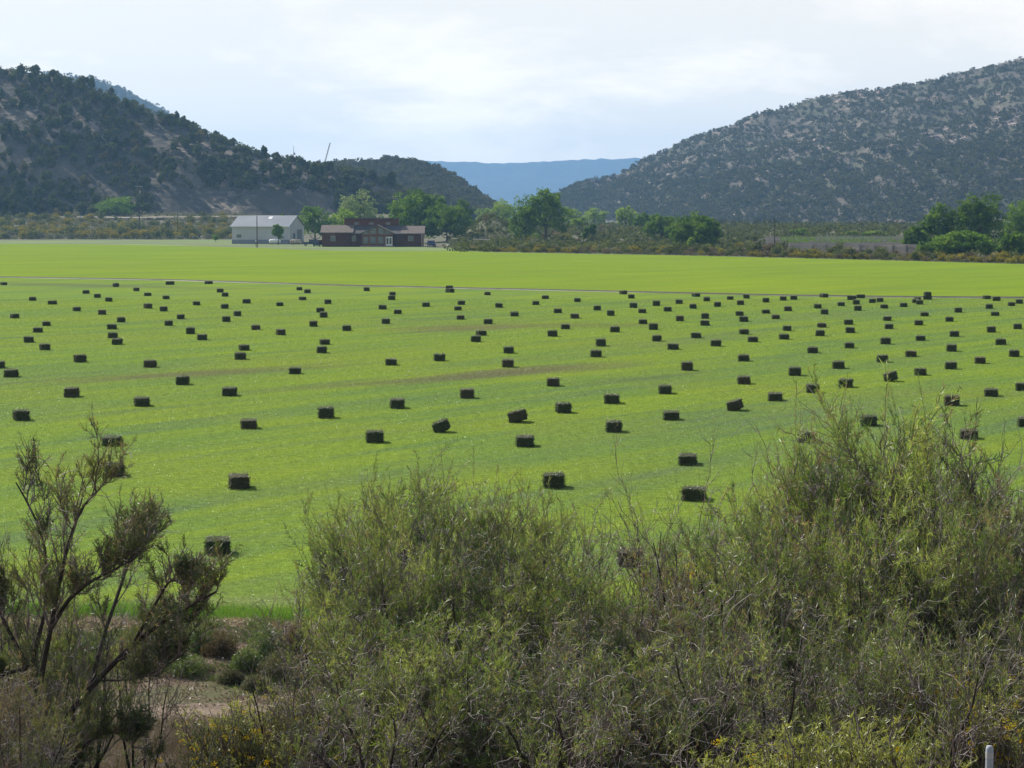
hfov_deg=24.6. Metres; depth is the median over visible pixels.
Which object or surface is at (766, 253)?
dry shrub
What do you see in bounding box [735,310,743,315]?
hay bale
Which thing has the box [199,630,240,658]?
weed clump
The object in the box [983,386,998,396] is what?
hay bale
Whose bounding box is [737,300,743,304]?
hay bale
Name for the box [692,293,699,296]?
hay bale
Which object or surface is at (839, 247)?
greasewood
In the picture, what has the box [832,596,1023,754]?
tamarisk shrub
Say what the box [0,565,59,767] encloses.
tamarisk shrub
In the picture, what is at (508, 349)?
hay bale
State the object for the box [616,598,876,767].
tamarisk shrub
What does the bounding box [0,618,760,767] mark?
ground litter
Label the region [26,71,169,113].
distant hill trees
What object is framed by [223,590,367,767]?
tamarisk shrub
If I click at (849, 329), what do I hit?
hay bale
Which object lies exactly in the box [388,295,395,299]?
hay bale
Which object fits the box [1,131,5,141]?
pinyon pine
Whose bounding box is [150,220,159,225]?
greasewood
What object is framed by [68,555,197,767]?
tamarisk shrub
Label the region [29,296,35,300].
hay bale
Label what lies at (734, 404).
hay bale
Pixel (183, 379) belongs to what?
hay bale
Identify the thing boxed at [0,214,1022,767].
ground
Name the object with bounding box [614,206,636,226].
cottonwood
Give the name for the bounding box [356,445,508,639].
tamarisk shrub
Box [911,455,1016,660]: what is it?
tamarisk shrub
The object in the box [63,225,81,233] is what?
greasewood
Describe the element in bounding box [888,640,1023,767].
rabbitbrush shrub
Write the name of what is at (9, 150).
pinyon pine
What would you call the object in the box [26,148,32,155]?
pinyon pine
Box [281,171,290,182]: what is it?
pinyon pine
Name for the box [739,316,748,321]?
hay bale
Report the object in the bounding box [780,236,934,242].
vineyard rows
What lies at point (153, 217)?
gravel road
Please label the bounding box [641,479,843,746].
tamarisk shrub
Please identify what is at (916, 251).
greasewood
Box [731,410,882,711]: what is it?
tamarisk shrub
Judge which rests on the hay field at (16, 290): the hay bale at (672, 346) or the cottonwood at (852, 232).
the hay bale at (672, 346)
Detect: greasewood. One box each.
[0,218,10,225]
[0,232,8,238]
[15,212,24,217]
[17,218,26,224]
[27,228,42,238]
[31,214,40,220]
[46,218,57,223]
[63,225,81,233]
[97,212,105,218]
[107,222,116,230]
[111,225,126,236]
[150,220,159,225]
[151,229,163,238]
[161,221,172,227]
[162,228,174,238]
[180,230,192,236]
[185,214,194,221]
[186,228,200,236]
[205,228,216,236]
[208,217,219,222]
[217,217,227,222]
[218,231,226,237]
[221,228,231,236]
[483,226,494,233]
[500,220,510,226]
[527,241,540,247]
[621,247,630,253]
[649,246,658,252]
[666,248,673,254]
[670,245,680,253]
[680,245,690,252]
[700,244,714,252]
[733,246,743,255]
[743,239,765,252]
[748,235,758,241]
[771,245,785,254]
[773,240,788,252]
[780,251,787,257]
[803,248,813,253]
[824,247,835,252]
[832,242,844,250]
[839,246,856,258]
[861,248,872,253]
[873,252,883,258]
[874,247,887,252]
[910,252,919,260]
[911,249,923,259]
[929,253,939,259]
[1009,251,1022,257]
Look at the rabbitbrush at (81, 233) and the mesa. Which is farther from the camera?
the mesa
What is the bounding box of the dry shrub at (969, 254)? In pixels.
[964,251,977,258]
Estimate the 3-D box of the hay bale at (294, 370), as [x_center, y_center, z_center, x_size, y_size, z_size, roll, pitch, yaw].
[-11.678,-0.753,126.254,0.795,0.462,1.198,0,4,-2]
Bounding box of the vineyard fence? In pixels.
[826,236,903,241]
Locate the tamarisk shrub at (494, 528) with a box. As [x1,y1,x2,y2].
[402,465,576,678]
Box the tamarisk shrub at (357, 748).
[264,599,480,767]
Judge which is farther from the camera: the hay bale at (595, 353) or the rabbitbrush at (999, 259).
the rabbitbrush at (999, 259)
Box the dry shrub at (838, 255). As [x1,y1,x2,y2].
[834,253,843,258]
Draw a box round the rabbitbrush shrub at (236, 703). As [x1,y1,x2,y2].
[169,678,334,767]
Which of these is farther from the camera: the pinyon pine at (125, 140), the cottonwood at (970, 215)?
the pinyon pine at (125, 140)
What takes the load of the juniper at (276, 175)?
on the hill at (225, 198)
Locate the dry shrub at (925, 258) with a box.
[922,255,928,260]
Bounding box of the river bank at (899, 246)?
[744,237,934,253]
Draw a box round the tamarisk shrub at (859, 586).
[787,430,1020,742]
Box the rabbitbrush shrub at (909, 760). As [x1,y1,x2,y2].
[813,715,977,767]
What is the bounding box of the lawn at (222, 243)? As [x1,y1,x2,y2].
[0,240,521,252]
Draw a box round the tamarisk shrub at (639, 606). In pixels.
[543,505,668,689]
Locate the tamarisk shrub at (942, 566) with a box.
[847,471,1023,738]
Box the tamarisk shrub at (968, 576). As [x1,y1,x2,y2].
[881,474,1023,703]
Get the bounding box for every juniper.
[0,151,7,157]
[0,175,5,183]
[3,120,13,130]
[8,74,16,82]
[9,98,17,105]
[14,87,23,97]
[19,160,27,171]
[20,90,30,102]
[21,129,27,136]
[28,174,35,182]
[29,64,40,73]
[29,123,39,130]
[30,161,38,167]
[37,204,46,211]
[39,170,52,182]
[47,69,58,76]
[50,130,57,137]
[52,117,62,128]
[52,207,62,215]
[58,207,66,213]
[61,114,73,124]
[62,132,71,145]
[71,120,83,129]
[76,75,88,83]
[79,175,90,187]
[87,205,101,212]
[89,91,101,103]
[102,128,112,140]
[107,142,117,149]
[110,96,116,103]
[111,175,119,184]
[129,167,138,179]
[130,144,140,156]
[138,179,145,186]
[139,136,149,145]
[140,203,150,213]
[142,176,150,181]
[149,147,157,152]
[149,153,158,161]
[159,119,166,124]
[159,171,166,176]
[161,151,166,158]
[162,113,176,124]
[180,137,190,148]
[187,131,196,140]
[193,129,204,143]
[218,145,227,152]
[230,137,237,145]
[231,146,238,152]
[232,153,239,159]
[242,151,249,157]
[267,161,275,172]
[270,152,279,157]
[271,169,282,180]
[289,154,295,162]
[295,157,305,166]
[323,161,333,171]
[332,198,341,209]
[335,188,347,200]
[342,186,351,193]
[354,186,364,194]
[383,196,392,203]
[384,204,390,213]
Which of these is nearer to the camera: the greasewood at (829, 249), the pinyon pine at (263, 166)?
the greasewood at (829, 249)
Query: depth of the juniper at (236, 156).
1070.00 m
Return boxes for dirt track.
[17,697,1008,726]
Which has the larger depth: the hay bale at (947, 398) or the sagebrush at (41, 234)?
the sagebrush at (41, 234)
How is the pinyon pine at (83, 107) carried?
on the hill at (225, 198)
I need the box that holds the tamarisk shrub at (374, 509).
[279,435,474,686]
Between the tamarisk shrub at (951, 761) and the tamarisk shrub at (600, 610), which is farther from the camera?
the tamarisk shrub at (600, 610)
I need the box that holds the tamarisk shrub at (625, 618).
[525,565,755,765]
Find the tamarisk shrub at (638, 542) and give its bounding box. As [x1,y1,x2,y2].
[592,424,703,668]
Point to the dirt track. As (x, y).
(216, 706)
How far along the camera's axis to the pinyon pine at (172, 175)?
1031.44 m
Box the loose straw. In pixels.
[4,612,656,633]
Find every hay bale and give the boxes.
[0,360,4,367]
[3,368,19,376]
[9,313,19,317]
[12,408,30,420]
[23,335,33,342]
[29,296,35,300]
[33,327,42,332]
[39,343,50,349]
[42,320,50,325]
[48,300,56,304]
[63,385,80,397]
[72,306,80,310]
[73,353,87,362]
[93,293,100,297]
[98,309,106,314]
[101,433,123,446]
[103,460,125,476]
[105,297,112,301]
[106,323,116,328]
[107,331,117,337]
[111,337,122,344]
[117,316,125,321]
[133,395,150,406]
[143,358,156,367]
[144,303,152,308]
[159,305,167,310]
[164,320,172,325]
[165,281,173,284]
[175,374,189,384]
[177,313,184,318]
[186,326,195,333]
[192,300,199,304]
[196,333,207,339]
[203,534,231,555]
[221,303,228,308]
[221,386,237,395]
[222,292,228,296]
[222,315,230,321]
[227,472,250,489]
[233,310,241,315]
[234,351,246,359]
[238,344,249,350]
[239,416,257,428]
[242,298,250,303]
[251,324,260,329]
[275,328,285,334]
[288,366,301,373]
[309,320,317,326]
[316,307,324,312]
[316,345,327,352]
[317,406,334,418]
[319,311,327,317]
[319,338,330,344]
[324,299,331,303]
[342,324,351,330]
[365,428,384,442]
[378,304,386,309]
[382,318,389,323]
[385,358,397,365]
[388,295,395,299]
[390,397,405,408]
[393,309,401,313]
[422,302,429,306]
[431,417,450,432]
[433,352,445,360]
[445,288,454,292]
[454,305,461,309]
[457,300,464,304]
[457,314,464,319]
[459,387,474,398]
[470,335,480,341]
[475,329,486,335]
[483,318,492,323]
[495,302,502,307]
[501,358,513,366]
[503,346,513,353]
[507,408,528,422]
[510,311,518,316]
[514,433,534,446]
[541,470,565,488]
[547,329,557,336]
[547,377,559,386]
[554,308,561,312]
[554,401,572,413]
[560,324,570,328]
[570,313,579,318]
[590,348,601,356]
[593,305,600,309]
[595,337,605,345]
[603,392,620,403]
[604,419,622,432]
[607,310,614,315]
[610,325,619,331]
[614,545,645,566]
[619,290,627,293]
[629,302,637,307]
[638,308,646,312]
[638,319,646,323]
[648,322,658,329]
[651,334,661,340]
[652,300,659,305]
[658,383,672,393]
[662,409,679,420]
[663,306,671,311]
[667,342,679,349]
[675,299,682,303]
[675,315,683,320]
[676,450,697,465]
[680,484,708,501]
[681,361,693,370]
[689,303,696,308]
[690,332,700,337]
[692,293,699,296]
[700,319,709,325]
[701,313,708,318]
[710,338,721,345]
[714,301,720,306]
[726,398,743,410]
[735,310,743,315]
[736,375,750,383]
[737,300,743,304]
[738,352,749,361]
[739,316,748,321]
[739,328,748,333]
[747,336,758,341]
[762,297,769,301]
[762,309,769,313]
[767,391,782,400]
[772,314,779,318]
[778,333,789,339]
[780,296,786,300]
[782,325,791,330]
[783,305,791,310]
[788,365,801,375]
[790,295,796,299]
[797,430,816,442]
[806,346,818,352]
[806,382,819,392]
[813,303,821,308]
[815,329,824,335]
[817,322,826,327]
[819,293,827,297]
[820,309,828,313]
[832,358,844,368]
[837,301,844,305]
[837,377,854,387]
[844,319,852,324]
[844,342,854,347]
[845,326,854,332]
[847,295,855,299]
[853,299,859,304]
[853,305,861,310]
[856,294,864,297]
[859,413,877,425]
[869,298,875,302]
[876,353,888,362]
[880,304,887,308]
[880,337,890,343]
[882,315,891,320]
[882,370,897,381]
[884,323,893,328]
[899,302,907,306]
[904,350,916,356]
[913,367,926,375]
[914,319,922,324]
[915,335,925,340]
[916,299,922,304]
[920,311,928,315]
[923,295,931,299]
[924,291,931,295]
[943,394,960,405]
[944,360,956,368]
[945,316,953,321]
[946,343,957,351]
[949,329,959,336]
[954,307,962,312]
[959,427,978,439]
[974,355,986,363]
[982,295,990,298]
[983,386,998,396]
[985,303,992,308]
[986,325,995,332]
[991,311,999,315]
[992,296,1000,300]
[994,337,1006,344]
[1009,349,1019,356]
[1013,323,1021,328]
[1015,298,1022,303]
[1015,381,1023,390]
[1016,415,1023,426]
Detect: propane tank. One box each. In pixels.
[269,239,280,243]
[290,239,301,244]
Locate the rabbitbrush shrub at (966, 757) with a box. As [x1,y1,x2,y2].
[881,669,1023,767]
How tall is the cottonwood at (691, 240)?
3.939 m
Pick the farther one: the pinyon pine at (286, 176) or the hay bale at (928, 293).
the pinyon pine at (286, 176)
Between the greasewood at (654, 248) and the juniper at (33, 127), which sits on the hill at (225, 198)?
the juniper at (33, 127)
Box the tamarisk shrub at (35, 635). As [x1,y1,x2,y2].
[0,514,91,767]
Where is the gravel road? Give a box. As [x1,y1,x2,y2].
[59,215,260,217]
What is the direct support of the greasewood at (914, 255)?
on the ground at (208, 692)
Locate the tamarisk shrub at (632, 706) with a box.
[482,591,721,767]
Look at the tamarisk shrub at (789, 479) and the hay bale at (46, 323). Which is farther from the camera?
the hay bale at (46, 323)
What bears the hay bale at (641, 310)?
on the hay field at (16, 290)
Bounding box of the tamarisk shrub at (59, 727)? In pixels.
[0,653,103,767]
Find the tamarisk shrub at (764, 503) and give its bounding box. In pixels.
[716,400,807,647]
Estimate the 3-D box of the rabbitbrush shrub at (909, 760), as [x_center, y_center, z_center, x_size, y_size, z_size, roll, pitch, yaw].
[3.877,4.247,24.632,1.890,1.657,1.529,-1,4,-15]
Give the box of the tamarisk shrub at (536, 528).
[444,466,585,685]
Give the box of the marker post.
[985,745,993,767]
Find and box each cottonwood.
[93,196,136,215]
[298,205,334,239]
[327,207,358,224]
[336,188,387,224]
[387,188,445,238]
[421,203,472,241]
[456,198,474,227]
[474,208,489,219]
[489,198,514,220]
[506,194,543,239]
[516,187,573,238]
[563,206,583,222]
[569,217,585,226]
[581,208,608,223]
[583,223,596,238]
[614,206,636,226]
[632,212,651,226]
[641,213,677,239]
[664,210,723,245]
[687,236,695,244]
[789,228,808,235]
[846,231,856,235]
[861,230,887,235]
[902,225,928,243]
[915,241,935,254]
[917,202,959,241]
[929,230,999,255]
[950,191,1010,239]
[995,231,1023,255]
[1003,199,1023,234]
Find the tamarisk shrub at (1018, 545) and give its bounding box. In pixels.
[996,497,1023,624]
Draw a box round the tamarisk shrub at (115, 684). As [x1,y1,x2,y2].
[10,559,138,767]
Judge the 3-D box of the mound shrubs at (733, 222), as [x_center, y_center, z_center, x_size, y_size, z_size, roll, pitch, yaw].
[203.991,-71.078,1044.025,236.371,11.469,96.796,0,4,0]
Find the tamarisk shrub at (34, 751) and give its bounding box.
[1,743,84,767]
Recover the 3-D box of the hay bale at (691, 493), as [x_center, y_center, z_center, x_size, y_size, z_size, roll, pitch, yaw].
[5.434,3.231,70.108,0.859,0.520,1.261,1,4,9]
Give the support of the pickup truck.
on the lawn at (222, 243)
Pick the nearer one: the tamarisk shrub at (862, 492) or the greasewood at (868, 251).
the tamarisk shrub at (862, 492)
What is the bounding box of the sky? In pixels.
[0,0,1023,162]
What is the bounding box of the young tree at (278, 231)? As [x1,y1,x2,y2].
[271,224,284,244]
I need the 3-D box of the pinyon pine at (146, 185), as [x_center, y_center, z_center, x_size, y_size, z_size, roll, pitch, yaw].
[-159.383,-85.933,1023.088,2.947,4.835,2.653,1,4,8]
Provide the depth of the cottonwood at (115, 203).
985.43 m
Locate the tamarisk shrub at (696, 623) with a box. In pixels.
[645,579,756,746]
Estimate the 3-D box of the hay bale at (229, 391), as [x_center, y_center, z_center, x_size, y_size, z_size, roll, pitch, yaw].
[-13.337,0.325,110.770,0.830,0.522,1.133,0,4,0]
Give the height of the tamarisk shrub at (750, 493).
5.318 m
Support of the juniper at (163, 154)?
on the hill at (225, 198)
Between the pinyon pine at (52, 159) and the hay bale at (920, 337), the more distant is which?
the pinyon pine at (52, 159)
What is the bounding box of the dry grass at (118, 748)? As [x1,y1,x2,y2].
[15,706,948,767]
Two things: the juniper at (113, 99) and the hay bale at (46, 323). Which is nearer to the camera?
the hay bale at (46, 323)
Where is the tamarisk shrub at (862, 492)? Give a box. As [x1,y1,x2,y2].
[756,376,965,719]
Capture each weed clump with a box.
[76,635,116,660]
[109,639,153,665]
[164,652,212,677]
[187,628,216,653]
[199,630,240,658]
[216,669,245,685]
[228,646,264,671]
[240,673,271,691]
[245,623,287,661]
[256,649,303,677]
[281,623,312,651]
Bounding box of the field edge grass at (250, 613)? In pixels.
[2,597,850,626]
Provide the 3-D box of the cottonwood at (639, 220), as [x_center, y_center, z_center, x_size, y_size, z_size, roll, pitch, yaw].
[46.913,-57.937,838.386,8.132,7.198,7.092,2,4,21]
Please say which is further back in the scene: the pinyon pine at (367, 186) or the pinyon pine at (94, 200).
the pinyon pine at (367, 186)
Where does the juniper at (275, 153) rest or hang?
on the hill at (225, 198)
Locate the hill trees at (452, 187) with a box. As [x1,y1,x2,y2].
[322,154,513,216]
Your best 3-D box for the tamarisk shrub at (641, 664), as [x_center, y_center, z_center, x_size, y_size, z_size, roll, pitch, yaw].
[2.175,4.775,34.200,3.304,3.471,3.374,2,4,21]
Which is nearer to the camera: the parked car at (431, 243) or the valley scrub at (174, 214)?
the parked car at (431, 243)
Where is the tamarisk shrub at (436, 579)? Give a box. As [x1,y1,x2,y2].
[356,500,568,741]
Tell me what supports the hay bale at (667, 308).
on the hay field at (16, 290)
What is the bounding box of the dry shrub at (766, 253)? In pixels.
[758,250,771,256]
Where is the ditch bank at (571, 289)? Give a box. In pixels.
[11,276,1022,296]
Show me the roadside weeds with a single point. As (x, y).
(230, 627)
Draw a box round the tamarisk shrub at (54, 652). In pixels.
[0,580,152,767]
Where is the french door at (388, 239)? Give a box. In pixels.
[386,237,391,245]
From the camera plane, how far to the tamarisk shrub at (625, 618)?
38.30 m
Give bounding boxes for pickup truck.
[302,239,317,245]
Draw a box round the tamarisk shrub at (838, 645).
[735,580,1018,766]
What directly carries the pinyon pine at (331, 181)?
on the hill at (225, 198)
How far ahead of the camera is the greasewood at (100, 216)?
962.55 m
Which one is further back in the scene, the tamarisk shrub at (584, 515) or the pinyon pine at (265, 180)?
the pinyon pine at (265, 180)
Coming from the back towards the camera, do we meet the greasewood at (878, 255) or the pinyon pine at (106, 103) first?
the pinyon pine at (106, 103)
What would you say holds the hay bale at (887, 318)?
on the hay field at (16, 290)
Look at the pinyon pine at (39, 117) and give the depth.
1057.93 m
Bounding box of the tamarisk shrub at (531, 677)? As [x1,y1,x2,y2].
[407,593,645,767]
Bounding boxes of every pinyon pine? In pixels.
[0,88,4,101]
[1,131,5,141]
[1,205,7,213]
[5,145,12,155]
[7,160,16,174]
[9,199,20,214]
[10,123,18,132]
[12,127,20,141]
[16,63,24,80]
[17,99,24,111]
[20,170,25,178]
[21,208,29,217]
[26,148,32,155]
[28,71,35,82]
[29,95,36,107]
[32,201,38,211]
[33,128,43,140]
[37,114,42,120]
[44,73,50,83]
[44,116,54,132]
[48,155,56,164]
[52,73,62,86]
[58,103,65,115]
[63,81,72,97]
[64,101,72,114]
[68,205,73,212]
[70,153,76,164]
[74,201,86,215]
[79,101,88,116]
[84,130,93,142]
[85,112,90,121]
[86,154,94,166]
[87,76,95,87]
[89,187,94,194]
[91,193,97,203]
[101,94,111,111]
[107,87,114,94]
[121,98,129,108]
[122,137,129,145]
[135,107,140,118]
[135,193,144,203]
[141,146,151,159]
[144,182,149,190]
[148,117,153,127]
[148,195,153,203]
[154,159,159,168]
[157,175,162,183]
[164,164,171,174]
[169,156,177,170]
[169,170,175,181]
[170,142,176,150]
[173,111,179,119]
[182,161,187,170]
[192,142,202,157]
[196,165,203,175]
[210,141,217,151]
[226,157,233,167]
[229,178,234,186]
[240,156,251,171]
[242,172,252,188]
[251,172,258,183]
[258,159,267,175]
[261,145,267,158]
[262,176,268,184]
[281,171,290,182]
[282,158,291,172]
[294,164,303,177]
[307,175,316,191]
[309,161,316,176]
[316,164,325,179]
[329,177,335,186]
[356,188,365,202]
[364,182,369,193]
[369,169,376,180]
[375,200,384,213]
[386,171,396,188]
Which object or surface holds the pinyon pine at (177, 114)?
on the hill at (225, 198)
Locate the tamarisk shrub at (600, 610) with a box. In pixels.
[521,540,684,759]
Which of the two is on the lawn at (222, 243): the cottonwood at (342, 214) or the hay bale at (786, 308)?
the cottonwood at (342, 214)
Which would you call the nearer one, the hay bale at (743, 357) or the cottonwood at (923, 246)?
the hay bale at (743, 357)
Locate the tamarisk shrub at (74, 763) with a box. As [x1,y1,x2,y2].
[0,600,125,767]
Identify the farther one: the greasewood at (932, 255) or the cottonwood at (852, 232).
the cottonwood at (852, 232)
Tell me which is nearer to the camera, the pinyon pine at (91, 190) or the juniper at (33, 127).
the pinyon pine at (91, 190)
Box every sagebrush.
[5,230,18,236]
[36,231,50,238]
[46,233,56,238]
[64,231,78,238]
[87,232,99,238]
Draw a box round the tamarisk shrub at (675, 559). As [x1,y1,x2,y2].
[600,416,739,666]
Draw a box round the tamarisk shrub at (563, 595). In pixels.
[418,480,634,759]
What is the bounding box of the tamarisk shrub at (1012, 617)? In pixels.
[1006,582,1023,701]
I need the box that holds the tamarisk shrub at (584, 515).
[534,500,645,630]
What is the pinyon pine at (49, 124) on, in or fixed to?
on the hill at (225, 198)
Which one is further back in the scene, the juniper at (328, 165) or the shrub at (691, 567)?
the juniper at (328, 165)
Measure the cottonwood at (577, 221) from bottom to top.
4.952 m
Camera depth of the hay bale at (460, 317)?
192.05 m
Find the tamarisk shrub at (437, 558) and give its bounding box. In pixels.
[314,488,501,754]
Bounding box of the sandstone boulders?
[569,88,1021,219]
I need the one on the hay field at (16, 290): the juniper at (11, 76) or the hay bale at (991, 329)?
the hay bale at (991, 329)
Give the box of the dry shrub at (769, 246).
[760,243,775,251]
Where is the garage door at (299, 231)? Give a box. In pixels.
[297,229,301,243]
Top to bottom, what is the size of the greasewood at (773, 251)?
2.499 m
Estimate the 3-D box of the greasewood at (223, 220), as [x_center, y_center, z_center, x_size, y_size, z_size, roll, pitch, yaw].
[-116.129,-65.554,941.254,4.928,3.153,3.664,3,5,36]
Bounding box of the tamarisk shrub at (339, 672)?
[256,598,442,767]
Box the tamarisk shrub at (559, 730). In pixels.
[458,599,814,767]
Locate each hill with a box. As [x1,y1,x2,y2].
[0,69,401,215]
[71,77,169,114]
[352,165,507,220]
[547,59,1023,222]
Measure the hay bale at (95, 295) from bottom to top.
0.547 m
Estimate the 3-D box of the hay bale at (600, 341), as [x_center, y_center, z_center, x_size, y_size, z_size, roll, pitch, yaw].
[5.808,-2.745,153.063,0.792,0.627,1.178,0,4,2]
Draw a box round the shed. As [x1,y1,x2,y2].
[229,215,305,243]
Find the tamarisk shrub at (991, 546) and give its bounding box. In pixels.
[927,456,1023,660]
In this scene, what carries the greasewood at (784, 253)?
on the ground at (208, 692)
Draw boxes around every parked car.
[313,240,321,245]
[427,240,435,246]
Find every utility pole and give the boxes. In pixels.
[137,184,140,229]
[256,216,257,247]
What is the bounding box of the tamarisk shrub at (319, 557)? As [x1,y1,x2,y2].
[279,470,415,655]
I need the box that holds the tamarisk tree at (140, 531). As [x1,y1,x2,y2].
[0,400,245,767]
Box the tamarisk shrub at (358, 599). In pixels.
[269,504,469,760]
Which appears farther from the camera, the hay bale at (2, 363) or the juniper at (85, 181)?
the juniper at (85, 181)
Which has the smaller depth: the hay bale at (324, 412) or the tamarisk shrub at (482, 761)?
the tamarisk shrub at (482, 761)
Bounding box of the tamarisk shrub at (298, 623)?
[242,569,380,755]
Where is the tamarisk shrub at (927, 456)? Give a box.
[692,357,1023,717]
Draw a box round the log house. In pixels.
[320,218,425,246]
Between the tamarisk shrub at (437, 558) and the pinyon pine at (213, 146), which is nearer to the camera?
the tamarisk shrub at (437, 558)
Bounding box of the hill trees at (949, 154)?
[515,56,1023,222]
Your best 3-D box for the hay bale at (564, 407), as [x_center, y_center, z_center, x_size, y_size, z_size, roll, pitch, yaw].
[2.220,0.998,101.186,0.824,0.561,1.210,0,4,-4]
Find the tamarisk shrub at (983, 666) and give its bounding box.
[915,568,1023,751]
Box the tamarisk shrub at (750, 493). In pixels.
[645,428,772,649]
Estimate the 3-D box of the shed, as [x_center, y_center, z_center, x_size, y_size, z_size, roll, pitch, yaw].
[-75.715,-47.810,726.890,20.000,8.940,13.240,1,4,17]
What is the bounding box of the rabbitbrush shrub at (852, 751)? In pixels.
[751,705,919,767]
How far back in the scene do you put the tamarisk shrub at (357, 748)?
31.99 m
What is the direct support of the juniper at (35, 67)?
on the hill at (225, 198)
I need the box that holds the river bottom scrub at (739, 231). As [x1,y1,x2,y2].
[443,212,1023,251]
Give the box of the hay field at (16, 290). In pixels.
[0,278,1023,616]
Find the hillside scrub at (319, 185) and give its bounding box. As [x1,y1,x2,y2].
[0,68,471,216]
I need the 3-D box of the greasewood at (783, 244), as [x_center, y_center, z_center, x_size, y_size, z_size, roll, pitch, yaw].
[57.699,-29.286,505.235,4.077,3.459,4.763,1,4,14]
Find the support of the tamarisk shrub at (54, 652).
on the ground at (208, 692)
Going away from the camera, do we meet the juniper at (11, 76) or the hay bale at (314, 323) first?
the hay bale at (314, 323)
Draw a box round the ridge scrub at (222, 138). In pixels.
[0,66,469,210]
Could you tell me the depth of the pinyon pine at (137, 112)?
1081.05 m
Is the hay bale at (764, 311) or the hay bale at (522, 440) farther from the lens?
the hay bale at (764, 311)
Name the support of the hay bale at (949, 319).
on the hay field at (16, 290)
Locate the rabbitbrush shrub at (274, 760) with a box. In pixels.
[185,687,358,767]
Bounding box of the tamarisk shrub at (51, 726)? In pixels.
[0,671,73,767]
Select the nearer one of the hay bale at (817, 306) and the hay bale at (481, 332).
the hay bale at (481, 332)
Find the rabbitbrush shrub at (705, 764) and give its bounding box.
[671,715,860,767]
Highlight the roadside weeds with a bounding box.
[0,613,1014,704]
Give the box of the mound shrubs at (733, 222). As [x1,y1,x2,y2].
[719,216,1015,226]
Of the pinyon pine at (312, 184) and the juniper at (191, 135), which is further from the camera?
the juniper at (191, 135)
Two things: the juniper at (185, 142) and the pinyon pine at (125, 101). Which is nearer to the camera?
the juniper at (185, 142)
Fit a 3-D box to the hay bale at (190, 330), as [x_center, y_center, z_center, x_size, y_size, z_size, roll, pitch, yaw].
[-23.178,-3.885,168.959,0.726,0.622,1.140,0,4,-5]
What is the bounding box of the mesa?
[427,158,645,211]
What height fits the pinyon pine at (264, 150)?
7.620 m
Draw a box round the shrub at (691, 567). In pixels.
[621,520,760,651]
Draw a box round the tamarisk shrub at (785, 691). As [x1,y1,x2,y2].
[686,608,920,767]
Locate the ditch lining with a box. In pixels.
[0,277,956,297]
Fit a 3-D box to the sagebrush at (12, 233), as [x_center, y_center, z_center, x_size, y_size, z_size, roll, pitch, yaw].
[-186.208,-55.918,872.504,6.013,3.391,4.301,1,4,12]
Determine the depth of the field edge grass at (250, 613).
50.14 m
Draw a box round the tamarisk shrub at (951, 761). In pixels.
[820,574,1023,767]
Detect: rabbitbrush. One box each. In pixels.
[17,229,31,238]
[45,227,59,235]
[61,218,72,224]
[72,230,84,238]
[95,229,106,238]
[108,231,120,238]
[121,233,129,238]
[127,229,139,237]
[137,229,147,238]
[207,222,215,227]
[214,226,226,231]
[801,252,808,257]
[809,248,821,253]
[938,254,946,260]
[944,254,955,261]
[957,252,965,259]
[968,255,975,261]
[975,257,982,262]
[996,257,1003,262]
[998,250,1010,257]
[1006,258,1016,263]
[1012,254,1022,262]
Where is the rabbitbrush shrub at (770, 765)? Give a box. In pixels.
[742,734,884,767]
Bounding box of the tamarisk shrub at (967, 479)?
[807,396,1023,688]
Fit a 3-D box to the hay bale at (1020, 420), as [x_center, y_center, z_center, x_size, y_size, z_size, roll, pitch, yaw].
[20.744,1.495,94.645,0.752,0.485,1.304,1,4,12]
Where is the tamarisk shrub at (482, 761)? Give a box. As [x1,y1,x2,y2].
[361,595,602,767]
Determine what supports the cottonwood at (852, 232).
on the ground at (208, 692)
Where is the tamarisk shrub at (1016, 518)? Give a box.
[977,458,1023,697]
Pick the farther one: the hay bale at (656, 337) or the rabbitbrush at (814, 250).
the rabbitbrush at (814, 250)
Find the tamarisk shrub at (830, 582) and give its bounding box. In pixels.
[705,480,919,748]
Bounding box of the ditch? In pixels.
[0,276,1023,297]
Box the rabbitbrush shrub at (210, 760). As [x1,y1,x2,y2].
[157,698,314,767]
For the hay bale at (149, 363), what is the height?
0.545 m
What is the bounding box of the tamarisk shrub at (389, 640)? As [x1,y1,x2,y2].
[300,588,524,767]
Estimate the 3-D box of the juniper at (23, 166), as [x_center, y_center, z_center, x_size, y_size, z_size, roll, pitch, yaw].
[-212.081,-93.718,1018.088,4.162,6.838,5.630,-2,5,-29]
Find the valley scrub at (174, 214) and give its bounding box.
[0,211,254,238]
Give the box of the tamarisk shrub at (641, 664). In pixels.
[533,611,766,767]
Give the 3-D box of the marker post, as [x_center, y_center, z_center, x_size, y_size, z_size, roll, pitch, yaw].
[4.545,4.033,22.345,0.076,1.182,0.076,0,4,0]
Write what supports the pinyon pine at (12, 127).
on the hill at (225, 198)
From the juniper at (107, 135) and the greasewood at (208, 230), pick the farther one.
the juniper at (107, 135)
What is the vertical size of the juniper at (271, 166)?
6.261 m
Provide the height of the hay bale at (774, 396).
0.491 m
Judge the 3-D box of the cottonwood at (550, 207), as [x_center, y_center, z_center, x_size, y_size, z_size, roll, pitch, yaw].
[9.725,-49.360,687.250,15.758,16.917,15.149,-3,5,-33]
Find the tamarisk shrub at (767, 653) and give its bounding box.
[569,567,883,767]
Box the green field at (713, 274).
[0,244,1023,296]
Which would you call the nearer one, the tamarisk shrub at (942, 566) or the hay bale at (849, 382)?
the tamarisk shrub at (942, 566)
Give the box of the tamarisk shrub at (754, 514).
[688,415,863,701]
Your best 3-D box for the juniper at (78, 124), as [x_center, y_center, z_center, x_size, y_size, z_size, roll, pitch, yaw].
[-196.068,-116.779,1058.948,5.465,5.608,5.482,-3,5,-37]

